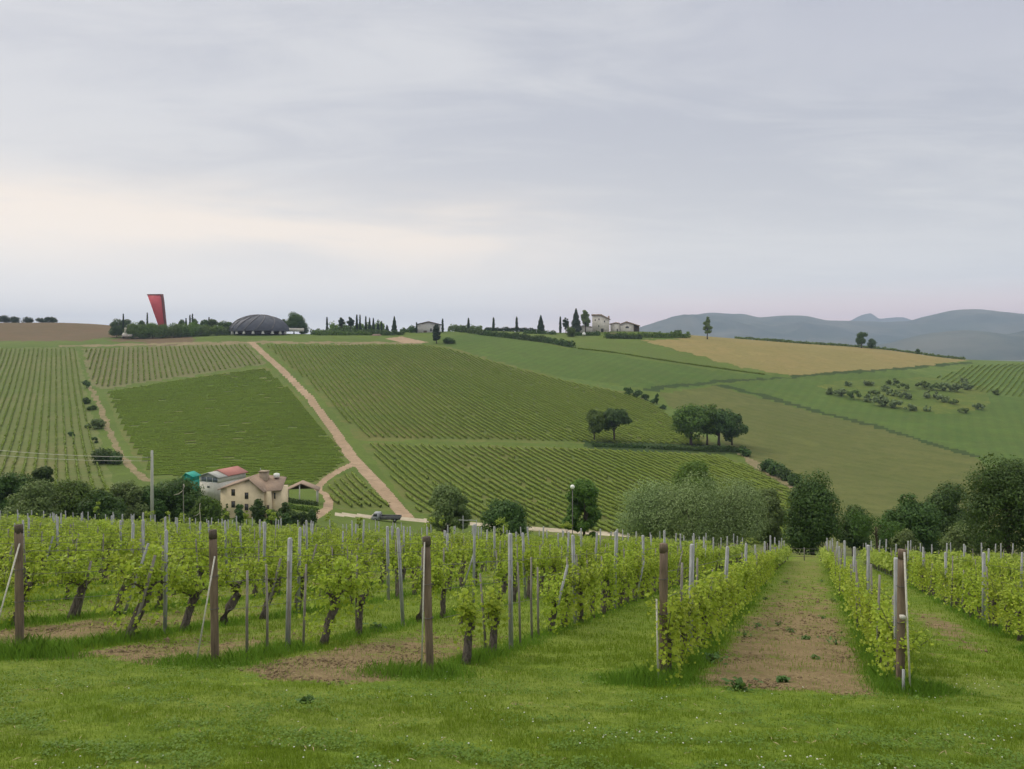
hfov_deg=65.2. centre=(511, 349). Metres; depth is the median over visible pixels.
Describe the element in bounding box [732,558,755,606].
grapevine
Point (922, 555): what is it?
trellis post
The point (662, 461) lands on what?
vine row
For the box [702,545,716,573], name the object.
grapevine
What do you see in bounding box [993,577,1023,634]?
grapevine
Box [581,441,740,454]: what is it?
field margin
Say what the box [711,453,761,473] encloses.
vine row
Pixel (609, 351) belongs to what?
planted row
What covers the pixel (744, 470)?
vine row
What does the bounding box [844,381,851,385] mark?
olive tree
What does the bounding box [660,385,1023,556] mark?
hay field
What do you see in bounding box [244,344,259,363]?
vine row
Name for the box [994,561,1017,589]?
grapevine
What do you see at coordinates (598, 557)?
grapevine
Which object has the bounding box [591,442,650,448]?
scrub strip
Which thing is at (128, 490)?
willow tree
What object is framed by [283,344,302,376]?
vine row
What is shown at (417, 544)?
grapevine
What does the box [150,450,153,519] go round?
utility pole
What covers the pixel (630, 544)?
grapevine
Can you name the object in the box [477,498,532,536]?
broadleaf tree
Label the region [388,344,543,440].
vine row
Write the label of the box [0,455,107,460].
overhead wire
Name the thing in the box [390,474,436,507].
vine row
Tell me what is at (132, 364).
vine row
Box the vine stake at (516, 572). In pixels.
[515,545,517,599]
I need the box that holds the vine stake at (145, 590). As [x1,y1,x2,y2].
[136,555,156,628]
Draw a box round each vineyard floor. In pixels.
[0,347,113,497]
[81,343,265,388]
[104,366,348,486]
[265,343,712,444]
[322,470,393,511]
[362,442,803,554]
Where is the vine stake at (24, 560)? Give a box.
[23,535,28,600]
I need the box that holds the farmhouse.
[217,468,287,517]
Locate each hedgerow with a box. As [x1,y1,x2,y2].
[454,325,485,334]
[484,330,512,337]
[510,332,545,341]
[543,336,575,347]
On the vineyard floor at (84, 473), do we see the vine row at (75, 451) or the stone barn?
the vine row at (75, 451)
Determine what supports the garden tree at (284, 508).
on the valley meadow
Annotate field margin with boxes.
[557,376,727,447]
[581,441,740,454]
[643,376,796,391]
[714,384,979,456]
[790,361,972,376]
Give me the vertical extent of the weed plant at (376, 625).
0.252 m
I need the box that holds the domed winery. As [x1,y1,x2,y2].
[229,314,289,333]
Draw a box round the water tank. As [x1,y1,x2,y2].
[273,473,279,477]
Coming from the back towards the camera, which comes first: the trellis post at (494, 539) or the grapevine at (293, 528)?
the grapevine at (293, 528)
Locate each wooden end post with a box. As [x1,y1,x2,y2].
[14,524,24,643]
[209,529,218,661]
[422,536,433,668]
[658,543,667,681]
[895,549,906,686]
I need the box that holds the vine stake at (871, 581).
[870,564,872,593]
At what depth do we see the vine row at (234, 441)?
317.24 m
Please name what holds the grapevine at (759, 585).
on the ground at (799, 562)
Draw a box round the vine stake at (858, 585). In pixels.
[855,564,862,625]
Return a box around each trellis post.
[27,518,29,558]
[56,517,58,586]
[119,520,121,547]
[130,523,134,590]
[141,520,144,575]
[163,529,167,631]
[224,520,227,581]
[239,526,241,572]
[259,520,260,550]
[262,522,265,594]
[285,537,292,649]
[296,527,301,609]
[305,520,307,549]
[341,531,343,564]
[351,521,352,541]
[362,520,364,572]
[386,526,389,599]
[396,527,404,625]
[403,526,404,578]
[445,533,448,589]
[472,524,475,601]
[485,530,487,570]
[493,526,495,580]
[508,533,512,648]
[522,532,526,598]
[567,531,569,559]
[571,535,576,623]
[580,528,581,546]
[595,532,597,560]
[613,531,617,608]
[642,535,643,572]
[663,530,665,542]
[687,544,694,651]
[724,546,728,578]
[744,543,747,597]
[843,540,845,565]
[853,547,855,571]
[867,545,869,593]
[894,557,897,669]
[907,541,908,583]
[922,547,923,565]
[944,552,947,604]
[982,552,985,619]
[987,548,989,577]
[1020,552,1023,595]
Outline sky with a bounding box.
[0,0,1023,333]
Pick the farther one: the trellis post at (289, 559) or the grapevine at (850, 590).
the grapevine at (850, 590)
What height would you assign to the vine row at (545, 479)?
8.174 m
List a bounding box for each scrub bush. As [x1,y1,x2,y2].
[623,387,633,394]
[632,389,642,397]
[641,394,648,400]
[738,448,751,456]
[757,458,776,471]
[766,462,785,475]
[775,467,792,480]
[787,473,801,485]
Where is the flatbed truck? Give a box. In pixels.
[371,511,401,521]
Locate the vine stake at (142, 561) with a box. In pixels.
[123,543,149,613]
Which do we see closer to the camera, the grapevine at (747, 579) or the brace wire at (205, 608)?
the brace wire at (205, 608)
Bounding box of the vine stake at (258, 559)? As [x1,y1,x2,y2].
[256,540,259,592]
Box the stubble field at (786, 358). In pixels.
[641,335,967,374]
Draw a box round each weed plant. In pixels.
[295,694,314,703]
[363,622,386,631]
[700,652,727,664]
[720,676,763,690]
[737,629,751,637]
[748,622,764,627]
[776,675,790,682]
[797,634,810,639]
[811,654,820,659]
[817,631,844,644]
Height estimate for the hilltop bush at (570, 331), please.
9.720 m
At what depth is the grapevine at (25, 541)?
26.45 m
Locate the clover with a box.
[0,657,1023,768]
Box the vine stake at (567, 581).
[566,557,567,622]
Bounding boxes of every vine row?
[0,347,33,474]
[0,348,11,379]
[0,348,15,394]
[0,348,20,410]
[0,348,24,429]
[0,348,29,451]
[11,349,38,471]
[19,348,42,477]
[31,348,47,476]
[44,348,51,466]
[54,349,58,485]
[60,348,69,491]
[64,349,80,483]
[68,348,96,491]
[73,348,109,492]
[89,348,96,368]
[92,348,100,378]
[96,348,105,383]
[101,348,110,385]
[107,347,114,385]
[113,347,119,385]
[120,347,123,384]
[125,347,128,383]
[130,431,324,440]
[131,347,133,382]
[133,438,331,447]
[134,436,329,445]
[134,437,328,446]
[135,433,326,442]
[137,347,138,381]
[137,445,333,453]
[138,440,332,448]
[138,441,334,449]
[138,444,336,452]
[139,442,335,451]
[140,377,272,385]
[142,347,144,380]
[142,447,341,456]
[142,449,337,457]
[142,451,338,458]
[142,452,340,460]
[143,446,339,454]
[146,347,149,379]
[146,460,343,468]
[147,456,339,464]
[147,457,340,465]
[148,376,272,384]
[148,453,341,461]
[148,454,343,462]
[148,458,342,467]
[151,347,155,378]
[152,375,272,383]
[153,462,339,469]
[154,463,335,471]
[154,465,337,473]
[154,466,332,474]
[156,346,161,377]
[160,346,167,376]
[161,374,271,382]
[165,346,172,376]
[167,373,270,381]
[169,346,178,375]
[173,468,334,475]
[174,346,183,374]
[179,346,189,373]
[179,372,267,379]
[183,346,193,372]
[185,372,265,378]
[188,346,199,372]
[193,347,204,371]
[197,345,209,369]
[199,371,267,376]
[201,469,329,474]
[202,345,215,370]
[206,345,220,368]
[211,345,225,368]
[214,370,265,374]
[215,345,230,367]
[220,344,235,366]
[225,344,240,365]
[230,345,245,365]
[234,344,250,364]
[239,344,255,362]
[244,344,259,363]
[246,471,325,474]
[249,473,326,475]
[279,344,292,367]
[280,474,322,476]
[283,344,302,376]
[286,476,317,478]
[286,477,318,479]
[287,344,318,390]
[291,344,350,422]
[295,344,369,436]
[298,344,376,436]
[303,345,383,437]
[307,345,389,436]
[310,345,397,437]
[314,345,404,437]
[317,344,411,437]
[321,344,417,437]
[325,344,424,437]
[327,483,353,506]
[329,344,432,437]
[329,493,339,503]
[333,345,440,438]
[334,480,362,506]
[336,344,445,437]
[340,344,453,437]
[340,477,370,505]
[344,344,460,438]
[344,473,381,506]
[348,345,466,437]
[351,344,474,438]
[351,471,389,506]
[355,344,481,438]
[358,344,488,438]
[362,344,492,437]
[366,344,502,439]
[370,344,508,438]
[370,442,470,514]
[373,344,516,439]
[374,452,430,498]
[377,344,521,438]
[377,443,482,516]
[381,344,529,439]
[384,344,535,439]
[384,442,485,513]
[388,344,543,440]
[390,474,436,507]
[392,344,549,439]
[392,443,488,509]
[396,344,557,440]
[399,344,562,440]
[399,443,489,505]
[403,344,568,440]
[405,492,433,511]
[406,443,534,524]
[407,344,576,440]
[411,344,582,440]
[414,344,590,441]
[414,444,548,526]
[418,344,596,441]
[421,443,561,527]
[423,344,601,441]
[428,345,607,441]
[429,443,561,523]
[433,346,615,442]
[437,444,588,531]
[438,347,620,442]
[443,347,626,442]
[443,444,598,530]
[449,348,632,442]
[451,445,611,532]
[456,350,637,442]
[458,445,626,534]
[463,352,643,442]
[465,444,633,532]
[470,354,648,442]
[473,445,648,535]
[477,356,654,442]
[480,444,662,537]
[486,359,659,443]
[487,445,630,518]
[493,361,664,443]
[495,445,686,538]
[501,363,670,443]
[502,446,698,537]
[509,365,672,442]
[510,446,715,541]
[516,446,723,540]
[517,367,681,443]
[525,446,739,542]
[526,370,686,443]
[531,446,753,544]
[532,371,688,443]
[539,447,763,544]
[541,374,697,444]
[545,446,782,545]
[550,376,701,444]
[553,446,783,544]
[558,378,701,442]
[560,447,737,527]
[566,380,693,435]
[568,447,786,538]
[573,382,692,435]
[574,446,783,534]
[580,383,673,426]
[580,447,786,532]
[587,385,672,423]
[588,448,784,529]
[593,386,672,422]
[594,447,785,528]
[600,387,673,421]
[603,448,739,508]
[607,389,671,418]
[608,448,766,516]
[615,390,667,414]
[617,450,792,521]
[622,392,663,411]
[623,450,773,511]
[629,449,790,515]
[630,393,658,407]
[637,450,788,511]
[643,450,788,509]
[649,450,790,508]
[655,450,789,505]
[663,451,787,501]
[669,452,790,499]
[674,452,789,496]
[680,451,790,494]
[686,452,790,492]
[694,454,788,489]
[700,453,779,484]
[705,453,770,478]
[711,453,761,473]
[716,454,754,469]
[968,364,991,383]
[974,364,999,384]
[976,363,1006,388]
[980,363,1013,390]
[986,363,1019,392]
[992,364,1023,392]
[999,366,1023,393]
[1005,370,1023,394]
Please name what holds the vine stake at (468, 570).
on the ground at (799, 562)
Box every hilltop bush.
[0,315,10,322]
[9,316,20,322]
[21,317,33,322]
[35,317,57,322]
[122,322,140,338]
[134,324,149,338]
[143,323,158,337]
[152,324,168,337]
[165,322,181,336]
[173,322,191,336]
[186,320,201,336]
[197,324,211,335]
[209,325,222,335]
[220,327,230,334]
[299,323,309,333]
[408,325,415,331]
[442,337,455,343]
[566,326,575,336]
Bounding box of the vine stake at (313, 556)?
[307,544,317,580]
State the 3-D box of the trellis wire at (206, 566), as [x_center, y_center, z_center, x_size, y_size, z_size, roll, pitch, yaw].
[2.781,10.066,40.610,0.006,13.858,59.995,0,0,20]
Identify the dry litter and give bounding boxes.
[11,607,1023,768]
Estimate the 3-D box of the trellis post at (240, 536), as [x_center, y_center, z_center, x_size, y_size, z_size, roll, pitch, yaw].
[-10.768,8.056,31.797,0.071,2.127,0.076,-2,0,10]
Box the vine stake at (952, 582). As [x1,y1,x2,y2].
[951,556,952,607]
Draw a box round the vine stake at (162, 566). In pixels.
[161,545,163,605]
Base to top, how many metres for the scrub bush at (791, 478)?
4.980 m
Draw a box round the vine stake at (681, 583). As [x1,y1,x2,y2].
[680,563,682,660]
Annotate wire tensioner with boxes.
[899,615,905,619]
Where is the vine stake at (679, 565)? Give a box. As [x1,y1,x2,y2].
[674,550,682,585]
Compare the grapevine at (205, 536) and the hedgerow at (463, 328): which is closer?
the grapevine at (205, 536)
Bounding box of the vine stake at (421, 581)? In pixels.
[420,547,422,617]
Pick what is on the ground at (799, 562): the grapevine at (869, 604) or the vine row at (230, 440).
the grapevine at (869, 604)
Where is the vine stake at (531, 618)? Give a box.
[530,557,532,639]
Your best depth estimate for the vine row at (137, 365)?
536.17 m
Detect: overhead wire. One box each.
[0,450,110,456]
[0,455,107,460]
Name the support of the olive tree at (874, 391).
on the grove floor at (967, 398)
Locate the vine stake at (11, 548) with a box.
[1,544,13,590]
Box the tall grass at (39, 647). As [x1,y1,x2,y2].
[0,549,1023,703]
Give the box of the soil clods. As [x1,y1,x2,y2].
[0,563,986,696]
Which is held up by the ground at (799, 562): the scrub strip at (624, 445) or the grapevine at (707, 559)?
the grapevine at (707, 559)
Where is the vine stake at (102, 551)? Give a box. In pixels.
[102,534,103,576]
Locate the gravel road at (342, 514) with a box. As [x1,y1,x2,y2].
[335,512,629,536]
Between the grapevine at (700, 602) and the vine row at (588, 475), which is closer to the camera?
the grapevine at (700, 602)
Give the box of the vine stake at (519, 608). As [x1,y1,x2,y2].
[517,563,520,644]
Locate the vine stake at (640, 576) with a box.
[637,561,644,597]
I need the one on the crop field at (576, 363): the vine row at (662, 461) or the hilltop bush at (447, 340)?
the hilltop bush at (447, 340)
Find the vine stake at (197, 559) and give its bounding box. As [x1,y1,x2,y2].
[195,539,199,598]
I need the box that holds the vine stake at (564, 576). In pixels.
[554,564,568,624]
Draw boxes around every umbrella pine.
[338,317,345,329]
[346,317,354,329]
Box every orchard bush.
[270,510,283,524]
[280,512,291,525]
[288,509,300,524]
[299,511,310,524]
[308,509,317,524]
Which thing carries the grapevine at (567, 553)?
on the ground at (799, 562)
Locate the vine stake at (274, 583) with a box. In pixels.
[268,558,281,604]
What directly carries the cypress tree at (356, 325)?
on the valley meadow
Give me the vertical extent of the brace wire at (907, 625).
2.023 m
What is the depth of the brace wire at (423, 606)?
11.73 m
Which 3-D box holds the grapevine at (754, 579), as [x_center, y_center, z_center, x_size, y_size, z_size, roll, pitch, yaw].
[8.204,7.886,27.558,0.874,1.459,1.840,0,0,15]
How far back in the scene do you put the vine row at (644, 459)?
302.18 m
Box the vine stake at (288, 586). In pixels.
[287,561,289,632]
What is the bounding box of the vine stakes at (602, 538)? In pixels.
[0,514,1003,570]
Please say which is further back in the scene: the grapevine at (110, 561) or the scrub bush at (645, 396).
the scrub bush at (645, 396)
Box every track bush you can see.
[81,380,90,386]
[82,397,90,403]
[86,405,97,409]
[89,418,106,429]
[89,447,112,463]
[107,450,123,463]
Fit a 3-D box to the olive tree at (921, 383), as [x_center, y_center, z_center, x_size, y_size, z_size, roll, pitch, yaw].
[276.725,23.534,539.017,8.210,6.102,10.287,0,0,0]
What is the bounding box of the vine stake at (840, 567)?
[839,551,841,594]
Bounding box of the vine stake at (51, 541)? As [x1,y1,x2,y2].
[37,536,53,585]
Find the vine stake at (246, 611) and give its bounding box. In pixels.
[245,570,248,658]
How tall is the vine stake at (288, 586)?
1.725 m
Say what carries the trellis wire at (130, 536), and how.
attached to the vine stakes at (602, 538)
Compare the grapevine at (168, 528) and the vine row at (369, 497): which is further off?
the vine row at (369, 497)
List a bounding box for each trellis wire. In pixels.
[0,529,485,547]
[3,524,418,543]
[3,537,618,584]
[7,535,417,570]
[18,521,330,529]
[24,538,662,601]
[27,533,467,560]
[79,527,411,546]
[228,540,687,609]
[443,541,740,617]
[667,545,771,595]
[842,551,893,622]
[876,546,1023,599]
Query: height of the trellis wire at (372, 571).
13.863 m
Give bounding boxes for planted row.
[578,347,639,356]
[640,356,699,365]
[700,365,764,374]
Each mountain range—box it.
[639,309,1023,345]
[850,313,909,321]
[876,330,1023,359]
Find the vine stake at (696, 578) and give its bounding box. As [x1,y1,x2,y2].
[695,558,697,645]
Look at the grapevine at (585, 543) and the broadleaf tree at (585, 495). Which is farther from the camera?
the broadleaf tree at (585, 495)
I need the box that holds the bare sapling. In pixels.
[175,484,184,520]
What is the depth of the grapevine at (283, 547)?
28.86 m
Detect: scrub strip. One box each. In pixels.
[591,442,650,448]
[651,445,700,450]
[699,445,745,451]
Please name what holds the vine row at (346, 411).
on the vineyard floor at (358, 433)
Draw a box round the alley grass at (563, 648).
[0,545,1023,678]
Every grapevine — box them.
[0,512,1023,575]
[0,520,15,543]
[0,527,49,578]
[0,529,33,576]
[0,539,13,591]
[0,551,67,625]
[1,528,31,558]
[2,540,66,594]
[4,529,72,588]
[24,518,54,554]
[25,535,69,561]
[30,524,71,546]
[35,521,70,543]
[41,534,105,599]
[47,532,99,585]
[50,523,89,554]
[50,546,110,618]
[53,533,93,566]
[60,528,93,567]
[82,519,114,558]
[83,536,129,583]
[85,521,122,566]
[88,524,126,572]
[88,537,154,614]
[90,519,114,534]
[91,542,188,640]
[113,528,130,564]
[113,530,152,565]
[117,534,161,579]
[126,525,154,539]
[134,527,162,544]
[134,544,191,608]
[135,539,175,593]
[147,534,179,573]
[148,525,181,559]
[149,531,206,588]
[165,554,225,629]
[173,529,203,576]
[174,529,202,561]
[176,538,229,590]
[185,529,232,584]
[196,527,223,544]
[204,532,230,573]
[206,528,238,566]
[207,545,267,624]
[218,531,249,571]
[228,527,250,551]
[233,532,257,564]
[235,548,275,595]
[237,529,261,559]
[238,549,301,618]
[243,539,274,575]
[247,532,276,572]
[249,531,272,546]
[253,532,287,562]
[256,526,270,542]
[257,539,307,594]
[260,538,295,574]
[266,528,288,552]
[269,545,324,612]
[277,529,297,561]
[280,538,327,577]
[284,530,310,552]
[286,525,302,538]
[290,530,316,550]
[292,535,312,577]
[294,554,366,644]
[301,531,317,554]
[310,529,328,557]
[310,543,356,607]
[312,537,350,587]
[314,536,338,562]
[322,534,353,561]
[324,532,350,551]
[326,528,346,553]
[331,557,392,635]
[337,539,359,580]
[337,550,377,604]
[344,539,365,565]
[350,528,366,554]
[353,537,384,581]
[360,533,376,564]
[365,537,385,564]
[370,540,394,569]
[373,535,396,582]
[384,539,413,580]
[389,546,415,598]
[391,533,407,570]
[400,534,421,579]
[404,552,420,594]
[406,529,421,560]
[406,552,455,621]
[414,537,454,592]
[431,535,448,569]
[431,550,467,617]
[437,534,459,546]
[441,544,467,589]
[442,539,464,567]
[449,576,490,664]
[452,541,472,588]
[453,537,476,555]
[455,533,467,564]
[464,536,490,585]
[477,575,514,653]
[478,539,489,571]
[484,537,504,570]
[487,542,513,582]
[492,550,520,601]
[496,537,507,566]
[501,541,521,572]
[505,545,526,601]
[513,536,529,578]
[518,542,544,597]
[525,539,537,576]
[532,540,547,569]
[532,545,555,594]
[533,571,572,633]
[541,538,552,567]
[543,545,566,590]
[547,561,593,631]
[551,538,564,572]
[551,539,570,571]
[552,546,571,577]
[562,558,603,625]
[563,546,580,583]
[575,547,586,579]
[577,560,610,618]
[578,539,592,567]
[579,546,594,571]
[582,540,594,555]
[587,551,622,613]
[590,553,628,610]
[592,548,602,571]
[597,539,607,565]
[598,542,609,561]
[600,554,640,607]
[606,540,620,563]
[611,541,623,565]
[613,543,628,566]
[617,547,642,605]
[625,540,638,558]
[628,536,641,559]
[628,551,649,601]
[631,557,659,600]
[635,551,659,597]
[640,540,652,559]
[640,587,693,687]
[646,547,668,594]
[649,554,671,590]
[655,580,718,667]
[657,544,676,586]
[668,553,680,587]
[668,574,727,656]
[670,551,680,586]
[674,547,689,584]
[679,546,694,581]
[683,554,688,582]
[683,565,735,649]
[694,545,706,577]
[694,576,725,648]
[698,548,705,574]
[700,547,709,574]
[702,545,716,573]
[702,546,716,572]
[703,574,731,636]
[704,548,714,573]
[711,548,719,570]
[711,568,737,631]
[718,560,748,620]
[722,559,754,612]
[722,569,746,628]
[728,565,745,616]
[729,559,750,613]
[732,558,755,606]
[740,551,766,596]
[740,555,760,608]
[741,558,761,600]
[743,552,764,596]
[749,557,761,600]
[750,552,770,584]
[757,550,771,589]
[757,553,770,586]
[762,553,775,582]
[763,555,772,583]
[767,549,778,577]
[769,554,775,578]
[829,554,846,578]
[833,559,851,593]
[833,560,850,589]
[834,566,846,594]
[837,558,861,597]
[838,562,861,600]
[840,569,850,608]
[841,569,864,610]
[842,572,865,612]
[844,565,876,619]
[845,570,887,628]
[846,576,875,622]
[850,578,881,632]
[851,584,893,644]
[854,577,892,641]
[859,589,893,652]
[863,590,910,666]
[867,596,915,672]
[870,598,940,688]
[906,556,913,583]
[907,554,919,586]
[907,559,918,588]
[911,555,927,589]
[911,558,927,592]
[917,556,938,593]
[921,559,939,595]
[930,560,953,601]
[934,563,957,605]
[943,570,954,603]
[945,562,970,608]
[949,568,974,612]
[956,567,980,617]
[961,567,999,620]
[964,555,977,577]
[966,557,978,576]
[972,560,981,576]
[974,571,1006,630]
[977,556,992,581]
[986,558,998,584]
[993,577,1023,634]
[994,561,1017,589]
[995,579,1023,640]
[1000,561,1023,586]
[1001,559,1019,588]
[1010,576,1023,633]
[1017,562,1023,591]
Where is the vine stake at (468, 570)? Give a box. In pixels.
[464,555,472,585]
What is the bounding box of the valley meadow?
[0,331,985,554]
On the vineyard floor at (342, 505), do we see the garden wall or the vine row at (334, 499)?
the vine row at (334, 499)
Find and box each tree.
[0,471,31,513]
[0,478,63,517]
[27,465,53,485]
[50,478,95,517]
[69,487,127,519]
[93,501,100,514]
[108,318,121,337]
[109,479,149,520]
[119,319,130,336]
[122,314,124,337]
[135,485,169,523]
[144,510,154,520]
[155,475,204,522]
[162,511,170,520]
[178,512,191,522]
[185,495,229,524]
[199,319,208,326]
[208,319,217,327]
[217,321,226,326]
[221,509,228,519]
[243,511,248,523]
[266,509,277,524]
[278,502,291,514]
[284,311,306,333]
[324,512,336,526]
[355,314,357,329]
[356,517,362,527]
[391,316,397,331]
[423,517,434,529]
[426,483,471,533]
[432,324,440,342]
[438,515,444,531]
[441,319,443,332]
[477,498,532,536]
[492,317,494,330]
[495,517,508,532]
[515,317,517,331]
[537,315,544,330]
[559,316,561,332]
[560,521,571,534]
[561,478,602,537]
[562,317,568,333]
[572,308,581,331]
[581,310,590,331]
[585,409,607,439]
[602,408,632,439]
[611,476,684,539]
[644,469,743,546]
[655,393,658,403]
[670,403,709,444]
[671,459,724,539]
[699,403,719,444]
[699,408,736,445]
[703,316,712,338]
[708,473,775,547]
[722,412,748,444]
[753,486,787,550]
[780,468,845,554]
[825,387,832,393]
[833,388,847,394]
[835,503,870,555]
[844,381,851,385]
[845,509,904,549]
[846,389,862,398]
[855,332,867,347]
[863,380,874,384]
[863,394,871,401]
[867,338,875,348]
[867,389,879,394]
[870,492,946,555]
[872,394,889,405]
[880,385,889,390]
[885,378,899,384]
[886,388,900,395]
[888,399,903,407]
[888,528,922,554]
[897,383,909,388]
[898,391,911,398]
[903,403,917,410]
[915,381,926,387]
[919,479,982,553]
[923,390,937,397]
[923,405,931,410]
[925,382,938,388]
[936,394,949,401]
[937,382,951,390]
[937,520,983,555]
[948,399,958,403]
[949,383,963,390]
[951,451,1023,556]
[956,408,968,412]
[959,377,967,382]
[962,381,973,389]
[972,402,984,408]
[991,390,999,394]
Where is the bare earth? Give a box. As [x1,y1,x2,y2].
[111,336,194,346]
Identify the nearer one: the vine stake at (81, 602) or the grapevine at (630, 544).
the vine stake at (81, 602)
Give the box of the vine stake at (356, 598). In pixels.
[355,555,357,628]
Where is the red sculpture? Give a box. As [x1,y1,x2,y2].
[147,294,166,335]
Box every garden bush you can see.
[233,504,243,524]
[249,498,268,523]
[265,509,273,524]
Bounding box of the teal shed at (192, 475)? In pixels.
[181,471,200,489]
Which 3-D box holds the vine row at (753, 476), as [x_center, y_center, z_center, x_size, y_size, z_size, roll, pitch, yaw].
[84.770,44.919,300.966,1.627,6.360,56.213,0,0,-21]
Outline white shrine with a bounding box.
[122,328,131,335]
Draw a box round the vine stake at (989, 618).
[986,566,990,627]
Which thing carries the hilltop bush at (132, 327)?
on the bare earth
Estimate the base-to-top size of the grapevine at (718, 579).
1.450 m
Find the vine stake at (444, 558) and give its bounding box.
[443,548,444,579]
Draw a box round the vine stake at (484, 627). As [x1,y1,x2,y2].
[479,573,486,652]
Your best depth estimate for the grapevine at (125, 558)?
18.20 m
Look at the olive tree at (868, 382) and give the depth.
550.12 m
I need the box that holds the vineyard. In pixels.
[904,360,1023,398]
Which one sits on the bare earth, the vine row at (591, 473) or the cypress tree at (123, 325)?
the cypress tree at (123, 325)
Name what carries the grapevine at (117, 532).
on the ground at (799, 562)
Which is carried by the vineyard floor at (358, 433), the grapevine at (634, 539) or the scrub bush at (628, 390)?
the scrub bush at (628, 390)
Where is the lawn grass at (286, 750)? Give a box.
[0,617,1023,768]
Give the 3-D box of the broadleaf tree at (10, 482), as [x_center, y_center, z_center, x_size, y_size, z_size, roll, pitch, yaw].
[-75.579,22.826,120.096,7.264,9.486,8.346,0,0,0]
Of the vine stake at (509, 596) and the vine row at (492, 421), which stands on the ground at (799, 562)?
the vine stake at (509, 596)
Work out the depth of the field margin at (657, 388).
525.77 m
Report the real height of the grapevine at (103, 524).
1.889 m
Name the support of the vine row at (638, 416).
on the vineyard floor at (358, 433)
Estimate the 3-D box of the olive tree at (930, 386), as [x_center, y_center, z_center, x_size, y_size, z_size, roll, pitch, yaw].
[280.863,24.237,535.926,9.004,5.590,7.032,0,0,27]
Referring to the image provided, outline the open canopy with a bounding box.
[288,480,319,501]
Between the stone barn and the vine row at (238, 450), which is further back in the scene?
the stone barn
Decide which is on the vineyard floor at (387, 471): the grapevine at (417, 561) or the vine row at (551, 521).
the vine row at (551, 521)
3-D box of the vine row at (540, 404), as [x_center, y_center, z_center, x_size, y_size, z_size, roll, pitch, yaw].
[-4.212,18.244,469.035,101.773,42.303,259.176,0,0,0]
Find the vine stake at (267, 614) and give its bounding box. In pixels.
[265,564,268,650]
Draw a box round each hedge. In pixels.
[288,497,318,505]
[288,503,318,512]
[310,328,387,334]
[315,330,348,334]
[328,321,384,331]
[346,331,372,334]
[382,330,404,335]
[448,324,481,330]
[483,327,535,331]
[523,329,556,334]
[575,330,600,335]
[603,331,690,337]
[605,332,642,338]
[734,336,965,359]
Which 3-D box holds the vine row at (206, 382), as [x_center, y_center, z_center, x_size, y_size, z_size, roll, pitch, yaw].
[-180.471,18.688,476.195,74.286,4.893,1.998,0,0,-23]
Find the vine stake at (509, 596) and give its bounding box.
[509,575,510,621]
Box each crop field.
[440,334,789,388]
[492,331,778,374]
[723,370,1023,471]
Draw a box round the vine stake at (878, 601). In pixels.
[876,575,880,663]
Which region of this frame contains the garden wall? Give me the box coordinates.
[289,328,303,331]
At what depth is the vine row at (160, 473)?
262.75 m
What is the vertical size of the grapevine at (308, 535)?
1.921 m
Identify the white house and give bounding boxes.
[580,314,609,332]
[609,321,639,331]
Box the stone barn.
[417,321,440,332]
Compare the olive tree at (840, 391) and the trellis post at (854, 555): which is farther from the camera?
the olive tree at (840, 391)
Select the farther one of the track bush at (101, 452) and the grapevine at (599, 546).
the track bush at (101, 452)
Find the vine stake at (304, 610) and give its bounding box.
[302,564,306,645]
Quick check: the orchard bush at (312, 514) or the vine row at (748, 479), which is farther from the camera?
the vine row at (748, 479)
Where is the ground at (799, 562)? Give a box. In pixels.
[0,543,1023,768]
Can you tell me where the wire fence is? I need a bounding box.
[771,547,859,560]
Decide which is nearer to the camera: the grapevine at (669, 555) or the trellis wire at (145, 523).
the grapevine at (669, 555)
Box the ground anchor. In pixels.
[902,669,904,689]
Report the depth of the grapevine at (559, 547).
38.65 m
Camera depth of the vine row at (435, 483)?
269.72 m
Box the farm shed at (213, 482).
[200,466,247,500]
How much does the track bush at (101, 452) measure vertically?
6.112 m
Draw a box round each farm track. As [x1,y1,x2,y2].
[59,340,421,347]
[88,386,149,480]
[737,453,795,487]
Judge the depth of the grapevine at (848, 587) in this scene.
24.54 m
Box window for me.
[206,477,211,482]
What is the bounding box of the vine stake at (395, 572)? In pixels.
[395,540,396,594]
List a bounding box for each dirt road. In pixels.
[247,342,413,517]
[314,463,359,518]
[386,336,424,342]
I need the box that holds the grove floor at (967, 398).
[818,377,990,413]
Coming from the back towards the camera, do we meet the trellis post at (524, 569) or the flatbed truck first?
the flatbed truck
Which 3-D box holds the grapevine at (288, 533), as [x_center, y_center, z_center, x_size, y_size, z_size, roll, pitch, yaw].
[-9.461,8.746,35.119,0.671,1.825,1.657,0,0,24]
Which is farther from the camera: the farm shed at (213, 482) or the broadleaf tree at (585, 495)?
the farm shed at (213, 482)
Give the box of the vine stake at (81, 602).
[76,561,91,617]
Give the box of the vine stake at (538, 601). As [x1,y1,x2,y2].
[537,567,539,635]
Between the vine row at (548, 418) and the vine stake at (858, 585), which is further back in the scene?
the vine row at (548, 418)
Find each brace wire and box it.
[0,544,19,614]
[195,556,215,664]
[421,542,424,670]
[656,599,658,682]
[903,552,910,693]
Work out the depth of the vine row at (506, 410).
420.16 m
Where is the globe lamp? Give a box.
[570,485,574,534]
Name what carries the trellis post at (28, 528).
on the ground at (799, 562)
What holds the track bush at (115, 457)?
on the valley meadow
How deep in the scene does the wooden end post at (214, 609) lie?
12.25 m
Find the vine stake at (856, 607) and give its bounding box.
[856,561,858,626]
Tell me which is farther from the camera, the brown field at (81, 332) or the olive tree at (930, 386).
the brown field at (81, 332)
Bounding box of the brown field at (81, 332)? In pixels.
[0,323,117,341]
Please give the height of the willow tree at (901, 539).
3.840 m

